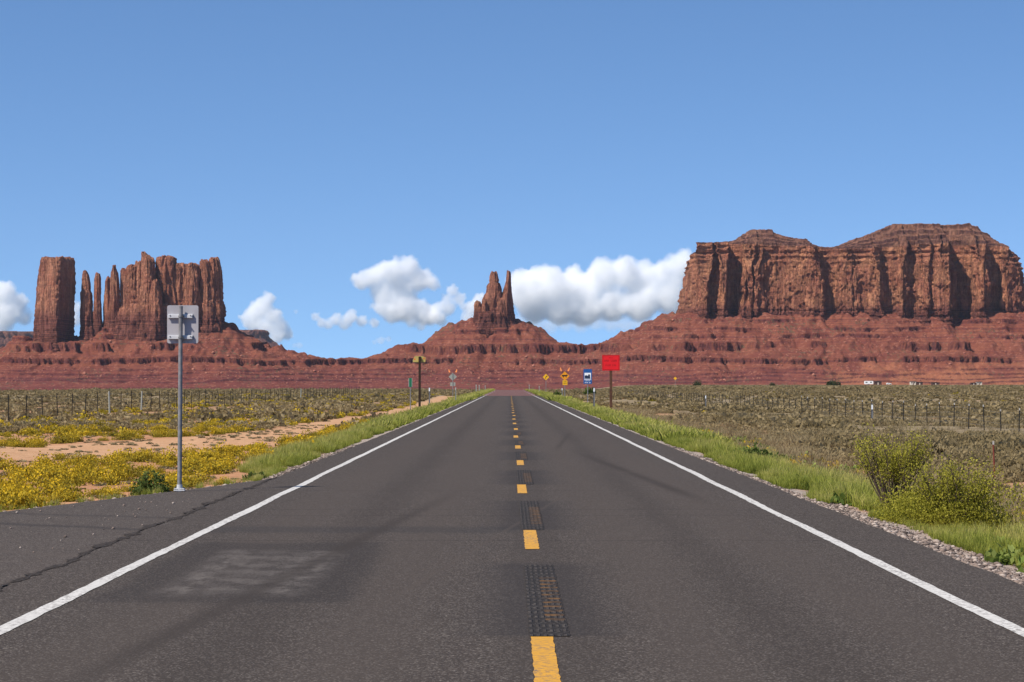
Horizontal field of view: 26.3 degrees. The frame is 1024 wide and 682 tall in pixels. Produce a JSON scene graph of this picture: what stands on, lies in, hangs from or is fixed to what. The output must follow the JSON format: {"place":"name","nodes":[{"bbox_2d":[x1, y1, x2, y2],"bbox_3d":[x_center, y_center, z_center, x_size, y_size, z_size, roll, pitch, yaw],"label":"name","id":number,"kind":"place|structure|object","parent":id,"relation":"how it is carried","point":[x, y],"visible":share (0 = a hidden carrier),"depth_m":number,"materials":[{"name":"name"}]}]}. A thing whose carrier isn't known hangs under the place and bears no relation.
{"place":"outdoors","nodes":[
{"label":"outdoors","id":0,"kind":"place"},
{"bbox_2d":[0,331,33,347],"bbox_3d":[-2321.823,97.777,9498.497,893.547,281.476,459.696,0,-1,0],"label":"mesa","id":1,"kind":"structure","parent":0,"point":[6,337],"depth_m":9374.64,"materials":[{"name":"brown stone"}]},
{"bbox_2d":[0,477,277,590],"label":"apron","id":2,"kind":"object","parent":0,"point":[80,524],"visible":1,"depth_m":27.80,"materials":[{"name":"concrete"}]},
{"bbox_2d":[10,493,215,560],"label":"loose chippings","id":3,"kind":"object","parent":2,"relation":"on","point":[65,536],"visible":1,"depth_m":29.31,"materials":[{"name":"grey gravel"}]},
{"bbox_2d":[240,329,279,346],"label":"mesa","id":4,"kind":"structure","parent":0,"point":[262,335],"depth_m":9431.76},
{"bbox_2d":[235,422,390,480],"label":"verge grass","id":5,"kind":"structure","parent":0,"point":[289,455],"depth_m":55.28,"materials":[{"name":"green plant"}]},
{"bbox_2d":[346,397,465,430],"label":"verge grass","id":6,"kind":"structure","parent":0,"point":[392,421],"depth_m":110.53,"materials":[{"name":"green plant"}]},
{"bbox_2d":[446,388,494,400],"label":"verge grass","id":7,"kind":"structure","parent":0,"point":[473,395],"depth_m":293.96,"materials":[{"name":"green plant"}]},
{"bbox_2d":[482,390,536,395],"bbox_3d":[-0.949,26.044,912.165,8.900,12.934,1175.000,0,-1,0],"label":"road","id":8,"kind":"structure","parent":0,"point":[509,393],"depth_m":400.99,"materials":[{"name":"asphalt"}]},
{"bbox_2d":[0,396,1023,681],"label":"road","id":9,"kind":"structure","parent":0,"point":[510,538],"depth_m":19.50,"materials":[{"name":"grey asphalt"}]},
{"bbox_2d":[0,310,1023,389],"bbox_3d":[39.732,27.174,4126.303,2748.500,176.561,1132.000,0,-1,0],"label":"hills","id":10,"kind":"structure","parent":0,"point":[466,341],"depth_m":3889.51,"materials":[{"name":"red stone"}]},
{"bbox_2d":[33,256,75,351],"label":"butte","id":11,"kind":"object","parent":10,"relation":"on","point":[54,320],"visible":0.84,"depth_m":3978.39,"materials":[{"name":"red stone"}]},
{"bbox_2d":[78,251,226,342],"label":"butte","id":12,"kind":"object","parent":10,"relation":"on","point":[143,294],"visible":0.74,"depth_m":3990.56,"materials":[{"name":"red stone"}]},
{"bbox_2d":[473,270,515,337],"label":"butte","id":13,"kind":"object","parent":10,"relation":"on","point":[493,310],"visible":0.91,"depth_m":4136.79,"materials":[{"name":"stone"}]},
{"bbox_2d":[4,315,1023,383],"bbox_3d":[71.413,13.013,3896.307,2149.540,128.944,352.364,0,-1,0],"label":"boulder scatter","id":14,"kind":"object","parent":10,"relation":"on","point":[716,339],"visible":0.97,"depth_m":3888.79,"materials":[{"name":"stone"}]},
{"bbox_2d":[676,223,1023,326],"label":"mesa","id":15,"kind":"structure","parent":10,"relation":"on","point":[924,273],"depth_m":4017.29,"materials":[{"name":"stone"}]},
{"bbox_2d":[0,385,1023,577],"bbox_3d":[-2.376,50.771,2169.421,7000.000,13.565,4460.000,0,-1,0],"label":"ground","id":16,"kind":"structure","parent":0,"point":[16,453],"depth_m":70.85,"materials":[{"name":"beige sand"}]},
{"bbox_2d":[0,492,17,510],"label":"rabbitbrush","id":17,"kind":"object","parent":16,"relation":"on","point":[5,504],"visible":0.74,"depth_m":32.52,"materials":[{"name":"yellow plant"}]},
{"bbox_2d":[0,458,18,469],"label":"rabbitbrush","id":18,"kind":"object","parent":16,"relation":"on","point":[5,464],"visible":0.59,"depth_m":48.58,"materials":[{"name":"yellow plant"}]},
{"bbox_2d":[0,482,21,503],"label":"rabbitbrush","id":19,"kind":"object","parent":16,"relation":"on","point":[5,493],"visible":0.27,"depth_m":34.45,"materials":[{"name":"yellow plant"}]},
{"bbox_2d":[1,472,26,487],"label":"rabbitbrush","id":20,"kind":"object","parent":16,"relation":"on","point":[14,476],"visible":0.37,"depth_m":39.86,"materials":[{"name":"yellow plant"}]},
{"bbox_2d":[2,484,45,508],"bbox_3d":[-7.313,2.333,32.832,0.654,0.398,0.610,-1,-1,39],"label":"rabbitbrush","id":21,"kind":"object","parent":16,"relation":"on","point":[22,499],"visible":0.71,"depth_m":32.77,"materials":[{"name":"yellow plant"}]},
{"bbox_2d":[14,478,34,493],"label":"rabbitbrush","id":22,"kind":"object","parent":16,"relation":"on","point":[24,483],"visible":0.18,"depth_m":38.40,"materials":[{"name":"yellow plant"}]},
{"bbox_2d":[15,434,35,447],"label":"rabbitbrush","id":23,"kind":"object","parent":16,"relation":"on","point":[27,443],"visible":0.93,"depth_m":65.84,"materials":[{"name":"yellow plant"}]},
{"bbox_2d":[8,462,48,480],"bbox_3d":[-9.425,2.559,42.715,0.836,0.406,0.689,0,-1,5],"label":"rabbitbrush","id":24,"kind":"object","parent":16,"relation":"on","point":[27,473],"visible":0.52,"depth_m":42.64,"materials":[{"name":"yellow plant"}]},
{"bbox_2d":[24,461,45,473],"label":"rabbitbrush","id":25,"kind":"object","parent":16,"relation":"on","point":[37,468],"visible":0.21,"depth_m":45.52,"materials":[{"name":"yellow plant"}]},
{"bbox_2d":[26,438,47,447],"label":"rabbitbrush","id":26,"kind":"object","parent":16,"relation":"on","point":[38,444],"visible":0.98,"depth_m":65.61,"materials":[{"name":"yellow plant"}]},
{"bbox_2d":[26,488,54,506],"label":"rabbitbrush","id":27,"kind":"object","parent":16,"relation":"on","point":[43,499],"visible":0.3,"depth_m":33.39,"materials":[{"name":"yellow plant"}]},
{"bbox_2d":[31,451,57,467],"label":"rabbitbrush","id":28,"kind":"object","parent":16,"relation":"on","point":[45,459],"visible":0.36,"depth_m":49.94,"materials":[{"name":"yellow plant"}]},
{"bbox_2d":[25,471,70,495],"bbox_3d":[-8.030,2.466,37.969,0.719,0.447,0.801,1,-1,-33],"label":"rabbitbrush","id":29,"kind":"object","parent":16,"relation":"on","point":[45,484],"visible":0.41,"depth_m":37.96,"materials":[{"name":"yellow plant"}]},
{"bbox_2d":[38,465,67,478],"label":"rabbitbrush","id":30,"kind":"object","parent":16,"relation":"on","point":[53,469],"visible":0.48,"depth_m":44.01,"materials":[{"name":"yellow plant"}]},
{"bbox_2d":[50,452,68,459],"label":"rabbitbrush","id":31,"kind":"object","parent":16,"relation":"on","point":[59,456],"visible":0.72,"depth_m":55.44,"materials":[{"name":"yellow plant"}]},
{"bbox_2d":[43,481,77,500],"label":"rabbitbrush","id":32,"kind":"object","parent":16,"relation":"on","point":[54,492],"visible":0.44,"depth_m":35.59,"materials":[{"name":"yellow plant"}]},
{"bbox_2d":[48,432,73,443],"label":"rabbitbrush","id":33,"kind":"object","parent":16,"relation":"on","point":[58,440],"visible":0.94,"depth_m":70.83,"materials":[{"name":"yellow plant"}]},
{"bbox_2d":[44,478,86,496],"bbox_3d":[-7.535,2.476,36.883,0.743,0.350,0.783,0,-1,-3],"label":"rabbitbrush","id":34,"kind":"object","parent":16,"relation":"on","point":[71,488],"visible":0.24,"depth_m":36.88,"materials":[{"name":"yellow plant"}]},
{"bbox_2d":[52,491,86,502],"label":"rabbitbrush","id":35,"kind":"object","parent":16,"relation":"on","point":[70,497],"visible":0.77,"depth_m":34.92,"materials":[{"name":"yellow plant"}]},
{"bbox_2d":[55,467,86,485],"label":"rabbitbrush","id":36,"kind":"object","parent":16,"relation":"on","point":[71,477],"visible":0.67,"depth_m":41.50,"materials":[{"name":"yellow plant"}]},
{"bbox_2d":[67,432,83,441],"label":"rabbitbrush","id":37,"kind":"object","parent":16,"relation":"on","point":[78,437],"visible":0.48,"depth_m":72.71,"materials":[{"name":"yellow plant"}]},
{"bbox_2d":[56,464,95,483],"bbox_3d":[-8.429,2.568,42.354,0.862,0.389,0.733,0,-1,-17],"label":"rabbitbrush","id":38,"kind":"object","parent":16,"relation":"on","point":[91,473],"visible":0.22,"depth_m":42.31,"materials":[{"name":"yellow plant"}]},
{"bbox_2d":[68,455,98,469],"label":"rabbitbrush","id":39,"kind":"object","parent":16,"relation":"on","point":[84,462],"visible":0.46,"depth_m":49.53,"materials":[{"name":"yellow plant"}]},
{"bbox_2d":[70,463,96,476],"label":"rabbitbrush","id":40,"kind":"object","parent":16,"relation":"on","point":[82,469],"visible":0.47,"depth_m":44.78,"materials":[{"name":"yellow plant"}]},
{"bbox_2d":[82,423,100,432],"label":"rabbitbrush","id":41,"kind":"object","parent":16,"relation":"on","point":[94,429],"visible":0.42,"depth_m":81.20,"materials":[{"name":"yellow plant"}]},
{"bbox_2d":[83,489,104,496],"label":"rabbitbrush","id":42,"kind":"object","parent":16,"relation":"on","point":[93,492],"visible":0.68,"depth_m":36.70,"materials":[{"name":"yellow plant"}]},
{"bbox_2d":[87,465,110,478],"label":"rabbitbrush","id":43,"kind":"object","parent":16,"relation":"on","point":[95,472],"visible":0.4,"depth_m":43.39,"materials":[{"name":"yellow plant"}]},
{"bbox_2d":[88,472,122,484],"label":"rabbitbrush","id":44,"kind":"object","parent":16,"relation":"on","point":[108,480],"visible":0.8,"depth_m":42.02,"materials":[{"name":"yellow plant"}]},
{"bbox_2d":[99,423,117,431],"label":"rabbitbrush","id":45,"kind":"object","parent":16,"relation":"on","point":[103,428],"visible":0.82,"depth_m":85.23,"materials":[{"name":"yellow plant"}]},
{"bbox_2d":[96,453,122,465],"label":"rabbitbrush","id":46,"kind":"object","parent":16,"relation":"on","point":[103,461],"visible":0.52,"depth_m":51.55,"materials":[{"name":"yellow plant"}]},
{"bbox_2d":[97,484,124,498],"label":"rabbitbrush","id":47,"kind":"object","parent":16,"relation":"on","point":[108,492],"visible":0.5,"depth_m":35.98,"materials":[{"name":"yellow plant"}]},
{"bbox_2d":[103,457,130,468],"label":"rabbitbrush","id":48,"kind":"object","parent":16,"relation":"on","point":[111,462],"visible":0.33,"depth_m":50.04,"materials":[{"name":"yellow plant"}]},
{"bbox_2d":[107,463,135,480],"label":"rabbitbrush","id":49,"kind":"object","parent":16,"relation":"on","point":[126,476],"visible":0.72,"depth_m":43.55,"materials":[{"name":"yellow plant"}]},
{"bbox_2d":[105,448,137,460],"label":"rabbitbrush","id":50,"kind":"object","parent":16,"relation":"on","point":[122,454],"visible":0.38,"depth_m":54.38,"materials":[{"name":"yellow plant"}]},
{"bbox_2d":[111,431,134,439],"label":"rabbitbrush","id":51,"kind":"object","parent":16,"relation":"on","point":[122,436],"visible":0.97,"depth_m":74.73,"materials":[{"name":"yellow plant"}]},
{"bbox_2d":[107,462,144,476],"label":"rabbitbrush","id":52,"kind":"object","parent":16,"relation":"on","point":[136,471],"visible":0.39,"depth_m":45.28,"materials":[{"name":"yellow plant"}]},
{"bbox_2d":[115,481,138,491],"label":"rabbitbrush","id":53,"kind":"object","parent":16,"relation":"on","point":[124,489],"visible":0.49,"depth_m":38.57,"materials":[{"name":"yellow plant"}]},
{"bbox_2d":[0,474,262,511],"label":"edge weeds","id":54,"kind":"object","parent":16,"relation":"on","point":[143,492],"visible":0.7,"depth_m":35.74,"materials":[{"name":"green plant"}]},
{"bbox_2d":[126,451,150,461],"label":"rabbitbrush","id":55,"kind":"object","parent":16,"relation":"on","point":[140,458],"visible":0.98,"depth_m":53.39,"materials":[{"name":"yellow plant"}]},
{"bbox_2d":[132,426,153,434],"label":"rabbitbrush","id":56,"kind":"object","parent":16,"relation":"on","point":[143,432],"visible":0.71,"depth_m":81.39,"materials":[{"name":"yellow plant"}]},
{"bbox_2d":[133,467,162,481],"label":"rabbitbrush","id":57,"kind":"object","parent":16,"relation":"on","point":[150,474],"visible":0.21,"depth_m":43.33,"materials":[{"name":"yellow plant"}]},
{"bbox_2d":[128,469,172,495],"bbox_3d":[-6.075,2.349,36.775,0.649,0.481,0.781,-1,-1,27],"label":"shrub","id":58,"kind":"object","parent":16,"relation":"on","point":[145,484],"visible":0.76,"depth_m":36.68,"materials":[{"name":"green plant"}]},
{"bbox_2d":[0,423,324,503],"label":"soil weeds","id":59,"kind":"object","parent":16,"relation":"on","point":[268,439],"visible":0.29,"depth_m":69.03,"materials":[{"name":"green plant"}]},
{"bbox_2d":[155,448,189,465],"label":"rabbitbrush","id":60,"kind":"object","parent":16,"relation":"on","point":[169,457],"visible":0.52,"depth_m":51.94,"materials":[{"name":"yellow plant"}]},
{"bbox_2d":[161,474,188,490],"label":"rabbitbrush","id":61,"kind":"object","parent":16,"relation":"on","point":[171,484],"visible":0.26,"depth_m":37.80,"materials":[{"name":"yellow plant"}]},
{"bbox_2d":[2,386,359,420],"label":"wire fence","id":62,"kind":"object","parent":16,"relation":"on","point":[142,393],"visible":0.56,"depth_m":157.55,"materials":[{"name":"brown metal"}]},
{"bbox_2d":[167,305,197,491],"bbox_3d":[-5.481,0.977,36.399,0.520,3.148,0.144,0,-1,0],"label":"road sign","id":63,"kind":"object","parent":16,"relation":"on","point":[182,324],"visible":0.94,"depth_m":36.45,"materials":[{"name":"metal"}]},
{"bbox_2d":[165,472,202,487],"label":"rabbitbrush","id":64,"kind":"object","parent":16,"relation":"on","point":[189,482],"visible":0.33,"depth_m":39.84,"materials":[{"name":"yellow plant"}]},
{"bbox_2d":[177,426,195,436],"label":"rabbitbrush","id":65,"kind":"object","parent":16,"relation":"on","point":[186,434],"visible":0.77,"depth_m":78.33,"materials":[{"name":"yellow plant"}]},
{"bbox_2d":[177,463,207,475],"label":"rabbitbrush","id":66,"kind":"object","parent":16,"relation":"on","point":[190,471],"visible":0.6,"depth_m":46.21,"materials":[{"name":"yellow plant"}]},
{"bbox_2d":[182,457,208,468],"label":"rabbitbrush","id":67,"kind":"object","parent":16,"relation":"on","point":[194,461],"visible":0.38,"depth_m":49.58,"materials":[{"name":"yellow plant"}]},
{"bbox_2d":[184,447,217,459],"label":"rabbitbrush","id":68,"kind":"object","parent":16,"relation":"on","point":[210,454],"visible":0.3,"depth_m":53.52,"materials":[{"name":"yellow plant"}]},
{"bbox_2d":[189,467,214,481],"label":"rabbitbrush","id":69,"kind":"object","parent":16,"relation":"on","point":[204,475],"visible":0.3,"depth_m":42.68,"materials":[{"name":"yellow plant"}]},
{"bbox_2d":[195,463,232,474],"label":"rabbitbrush","id":70,"kind":"object","parent":16,"relation":"on","point":[221,470],"visible":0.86,"depth_m":46.32,"materials":[{"name":"yellow plant"}]},
{"bbox_2d":[208,426,225,434],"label":"rabbitbrush","id":71,"kind":"object","parent":16,"relation":"on","point":[219,432],"visible":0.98,"depth_m":82.81,"materials":[{"name":"yellow plant"}]},
{"bbox_2d":[206,452,234,465],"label":"rabbitbrush","id":72,"kind":"object","parent":16,"relation":"on","point":[217,457],"visible":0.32,"depth_m":51.34,"materials":[{"name":"yellow plant"}]},
{"bbox_2d":[0,392,440,450],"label":"rabbitbrush cover","id":73,"kind":"object","parent":16,"relation":"on","point":[44,430],"visible":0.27,"depth_m":108.36,"materials":[{"name":"yellow plant"}]},
{"bbox_2d":[210,440,231,453],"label":"rabbitbrush","id":74,"kind":"object","parent":16,"relation":"on","point":[221,449],"visible":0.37,"depth_m":58.81,"materials":[{"name":"yellow plant"}]},
{"bbox_2d":[215,456,241,467],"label":"rabbitbrush","id":75,"kind":"object","parent":16,"relation":"on","point":[236,463],"visible":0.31,"depth_m":49.82,"materials":[{"name":"yellow plant"}]},
{"bbox_2d":[219,444,245,456],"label":"rabbitbrush","id":76,"kind":"object","parent":16,"relation":"on","point":[234,451],"visible":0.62,"depth_m":57.55,"materials":[{"name":"yellow plant"}]},
{"bbox_2d":[228,424,247,431],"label":"rabbitbrush","id":77,"kind":"object","parent":16,"relation":"on","point":[238,428],"visible":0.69,"depth_m":86.81,"materials":[{"name":"yellow plant"}]},
{"bbox_2d":[241,470,268,479],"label":"shrub","id":78,"kind":"object","parent":16,"relation":"on","point":[250,474],"visible":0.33,"depth_m":42.22,"materials":[{"name":"green plant"}]},
{"bbox_2d":[246,445,268,456],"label":"rabbitbrush","id":79,"kind":"object","parent":16,"relation":"on","point":[252,451],"visible":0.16,"depth_m":55.81,"materials":[{"name":"yellow plant"}]},
{"bbox_2d":[274,434,296,443],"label":"rabbitbrush","id":80,"kind":"object","parent":16,"relation":"on","point":[281,440],"visible":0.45,"depth_m":70.10,"materials":[{"name":"yellow plant"}]},
{"bbox_2d":[413,356,425,406],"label":"road sign","id":81,"kind":"object","parent":16,"relation":"on","point":[419,359],"visible":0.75,"depth_m":156.91,"materials":[{"name":"yellow wood"}]},
{"bbox_2d":[448,369,456,396],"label":"warning sign","id":82,"kind":"object","parent":16,"relation":"on","point":[452,376],"visible":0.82,"depth_m":299.97,"materials":[{"name":"metal"}]},
{"bbox_2d":[0,418,1023,500],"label":"sagebrush cover","id":83,"kind":"object","parent":16,"relation":"on","point":[1012,445],"visible":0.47,"depth_m":70.30,"materials":[{"name":"green plant"}]},
{"bbox_2d":[0,395,1023,430],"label":"sagebrush cover","id":84,"kind":"object","parent":16,"relation":"on","point":[346,407],"visible":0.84,"depth_m":144.87,"materials":[{"name":"green plant"}]},
{"bbox_2d":[0,387,1023,402],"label":"sagebrush cover","id":85,"kind":"object","parent":16,"relation":"on","point":[906,394],"visible":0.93,"depth_m":364.74,"materials":[{"name":"green plant"}]},
{"bbox_2d":[3,445,1023,585],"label":"gravel","id":86,"kind":"structure","parent":16,"relation":"on","point":[977,560],"depth_m":27.52,"materials":[{"name":"grey gravel"}]},
{"bbox_2d":[524,389,583,401],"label":"verge grass","id":87,"kind":"structure","parent":16,"relation":"on","point":[545,395],"depth_m":293.50,"materials":[{"name":"green plant"}]},
{"bbox_2d":[560,367,569,396],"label":"warning sign","id":88,"kind":"object","parent":16,"relation":"on","point":[564,375],"visible":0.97,"depth_m":271.92,"materials":[{"name":"metal"}]},
{"bbox_2d":[583,369,591,401],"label":"road sign","id":89,"kind":"object","parent":16,"relation":"on","point":[587,376],"visible":0.94,"depth_m":198.93,"materials":[{"name":"metal"}]},
{"bbox_2d":[602,355,619,408],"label":"road sign","id":90,"kind":"object","parent":16,"relation":"on","point":[610,363],"visible":0.97,"depth_m":155.91,"materials":[{"name":"red metal"}]},
{"bbox_2d":[733,441,793,463],"bbox_3d":[6.307,2.849,55.936,1.897,0.577,1.603,0,-1,0],"label":"shrub","id":91,"kind":"object","parent":16,"relation":"on","point":[756,449],"visible":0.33,"depth_m":55.89,"materials":[{"name":"green plant"}]},
{"bbox_2d":[549,384,1023,389],"bbox_3d":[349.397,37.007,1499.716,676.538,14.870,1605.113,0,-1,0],"label":"sagebrush","id":92,"kind":"object","parent":16,"relation":"on","point":[782,386],"visible":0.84,"depth_m":892.85,"materials":[{"name":"green plant"}]},
{"bbox_2d":[601,406,1023,528],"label":"dry grass","id":93,"kind":"structure","parent":16,"relation":"on","point":[781,448],"depth_m":66.46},
{"bbox_2d":[624,411,1023,572],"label":"verge weeds","id":94,"kind":"object","parent":16,"relation":"on","point":[1001,557],"visible":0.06,"depth_m":22.93,"materials":[{"name":"green plant"}]},
{"bbox_2d":[628,389,1019,413],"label":"rabbitbrush cover","id":95,"kind":"object","parent":16,"relation":"on","point":[811,394],"visible":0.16,"depth_m":309.98,"materials":[{"name":"yellow plant"}]},
{"bbox_2d":[635,390,1022,431],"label":"wire fence","id":96,"kind":"object","parent":16,"relation":"on","point":[926,412],"visible":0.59,"depth_m":135.10,"materials":[{"name":"brown metal"}]},
{"bbox_2d":[683,425,1023,520],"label":"verge flowers","id":97,"kind":"object","parent":16,"relation":"on","point":[812,458],"visible":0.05,"depth_m":55.25,"materials":[{"name":"yellow plant"}]},
{"bbox_2d":[848,420,937,507],"bbox_3d":[5.589,1.846,31.964,1.328,1.450,1.216,0,-1,0],"label":"greasewood","id":98,"kind":"object","parent":16,"relation":"on","point":[910,456],"visible":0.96,"depth_m":31.84,"materials":[{"name":"green plant"}]},
{"bbox_2d":[877,439,992,460],"bbox_3d":[11.279,2.973,59.741,3.662,0.607,2.667,-1,-1,38],"label":"sagebrush","id":99,"kind":"object","parent":16,"relation":"on","point":[940,448],"visible":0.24,"depth_m":59.52,"materials":[{"name":"green plant"}]},
{"bbox_2d":[869,448,1023,530],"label":"rabbitbrush","id":100,"kind":"object","parent":16,"relation":"on","point":[945,505],"visible":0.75,"depth_m":29.60,"materials":[{"name":"green plant"}]},
{"bbox_2d":[0,0,1023,358],"label":"sky","id":101,"kind":"structure","parent":0,"point":[358,174],"materials":[{"name":"blue"}]},
{"bbox_2d":[555,396,745,443],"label":"verge grass","id":102,"kind":"structure","parent":0,"point":[650,427],"depth_m":91.86,"materials":[{"name":"green plant"}]},
{"bbox_2d":[654,431,1023,567],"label":"verge grass","id":103,"kind":"structure","parent":0,"point":[822,482],"depth_m":36.33,"materials":[{"name":"green plant"}]},
{"bbox_2d":[671,409,1023,476],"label":"dry grass","id":104,"kind":"structure","parent":0,"point":[923,425],"depth_m":101.44,"materials":[{"name":"plant"}]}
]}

